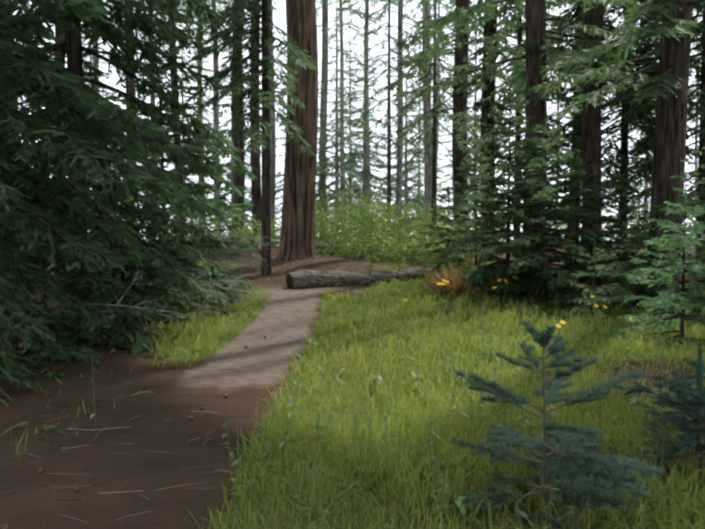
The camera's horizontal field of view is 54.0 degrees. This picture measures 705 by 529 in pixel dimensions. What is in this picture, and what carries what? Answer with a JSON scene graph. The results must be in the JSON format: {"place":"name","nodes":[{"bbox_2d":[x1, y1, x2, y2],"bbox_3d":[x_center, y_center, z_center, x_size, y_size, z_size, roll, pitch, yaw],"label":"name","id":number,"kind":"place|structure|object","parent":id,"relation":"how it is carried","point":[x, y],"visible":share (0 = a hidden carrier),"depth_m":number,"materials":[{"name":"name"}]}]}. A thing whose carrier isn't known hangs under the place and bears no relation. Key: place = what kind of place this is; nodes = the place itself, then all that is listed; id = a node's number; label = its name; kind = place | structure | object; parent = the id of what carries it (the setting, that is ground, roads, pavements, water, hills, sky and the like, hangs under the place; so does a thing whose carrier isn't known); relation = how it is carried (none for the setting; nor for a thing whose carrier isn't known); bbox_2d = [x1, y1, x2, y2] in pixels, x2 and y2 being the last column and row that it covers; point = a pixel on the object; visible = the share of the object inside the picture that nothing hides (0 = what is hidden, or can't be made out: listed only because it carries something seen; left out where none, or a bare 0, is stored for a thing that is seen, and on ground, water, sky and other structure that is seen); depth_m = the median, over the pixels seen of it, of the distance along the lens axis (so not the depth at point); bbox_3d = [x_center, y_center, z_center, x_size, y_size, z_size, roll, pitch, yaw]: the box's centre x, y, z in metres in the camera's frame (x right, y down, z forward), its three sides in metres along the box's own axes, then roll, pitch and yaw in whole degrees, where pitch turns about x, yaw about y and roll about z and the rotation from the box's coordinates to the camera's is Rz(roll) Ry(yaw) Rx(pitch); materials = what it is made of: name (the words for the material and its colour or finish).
{"place":"outdoors","nodes":[
{"label":"outdoors","id":0,"kind":"place"},
{"bbox_2d":[0,244,704,528],"bbox_3d":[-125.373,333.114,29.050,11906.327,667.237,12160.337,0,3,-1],"label":"ground","id":1,"kind":"structure","parent":0,"point":[40,507],"depth_m":5.67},
{"bbox_2d":[276,0,335,259],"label":"trunk","id":2,"kind":"object","parent":1,"relation":"on","point":[297,238],"visible":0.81,"depth_m":19.43,"materials":[{"name":"brown plant"}]},
{"bbox_2d":[0,60,685,528],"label":"dead wood","id":3,"kind":"object","parent":1,"relation":"on","point":[224,266],"visible":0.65,"depth_m":11.91,"materials":[{"name":"brown wood"}]},
{"bbox_2d":[0,287,703,528],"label":"floor litter","id":4,"kind":"object","parent":1,"relation":"on","point":[41,470],"visible":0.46,"depth_m":4.94,"materials":[{"name":"brown plant"}]},
{"bbox_2d":[0,0,704,484],"bbox_3d":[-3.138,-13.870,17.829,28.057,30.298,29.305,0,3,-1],"label":"conifer trees","id":5,"kind":"object","parent":1,"relation":"on","point":[146,188],"visible":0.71,"depth_m":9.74,"materials":[{"name":"green plant"}]},
{"bbox_2d":[0,250,704,528],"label":"grass","id":6,"kind":"structure","parent":1,"relation":"on","point":[610,428],"depth_m":6.04,"materials":[{"name":"green plant"}]},
{"bbox_2d":[0,180,704,528],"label":"leafy plants","id":7,"kind":"object","parent":1,"relation":"on","point":[369,235],"visible":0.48,"depth_m":19.36,"materials":[{"name":"green plant"}]},
{"bbox_2d":[286,245,456,288],"bbox_3d":[0.413,0.049,16.293,4.071,1.004,1.160,-1,3,-14],"label":"fallen log","id":8,"kind":"object","parent":1,"relation":"on","point":[298,279],"visible":0.9,"depth_m":15.89,"materials":[{"name":"wood"}]},
{"bbox_2d":[67,0,701,244],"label":"trees","id":9,"kind":"object","parent":1,"relation":"on","point":[427,166],"visible":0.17,"depth_m":33.34,"materials":[{"name":"plant"}]},
{"bbox_2d":[96,0,704,347],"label":"conifer trees","id":10,"kind":"object","parent":1,"relation":"on","point":[553,86],"visible":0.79,"depth_m":14.29,"materials":[{"name":"green plant"}]},
{"bbox_2d":[156,210,644,263],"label":"shrub stems","id":11,"kind":"object","parent":1,"relation":"on","point":[416,249],"visible":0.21,"depth_m":22.32,"materials":[{"name":"green plant"}]},
{"bbox_2d":[404,263,495,297],"bbox_3d":[2.161,0.296,14.962,1.906,0.810,2.255,-2,4,-37],"label":"dead bush","id":12,"kind":"object","parent":1,"relation":"on","point":[455,286],"visible":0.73,"depth_m":14.73,"materials":[{"name":"brown plant"}]},
{"bbox_2d":[403,276,634,327],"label":"yellow flowers","id":13,"kind":"object","parent":1,"relation":"on","point":[517,278],"visible":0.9,"depth_m":12.46,"materials":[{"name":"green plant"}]},
{"bbox_2d":[451,318,704,528],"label":"sapling","id":14,"kind":"object","parent":1,"relation":"on","point":[574,459],"depth_m":3.96,"materials":[{"name":"green plant"}]},
{"bbox_2d":[13,0,702,245],"bbox_3d":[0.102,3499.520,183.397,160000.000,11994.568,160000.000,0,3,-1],"label":"sky","id":15,"kind":"structure","parent":0,"point":[279,17],"depth_m":11491.12,"materials":[{"name":"white"}]}
]}

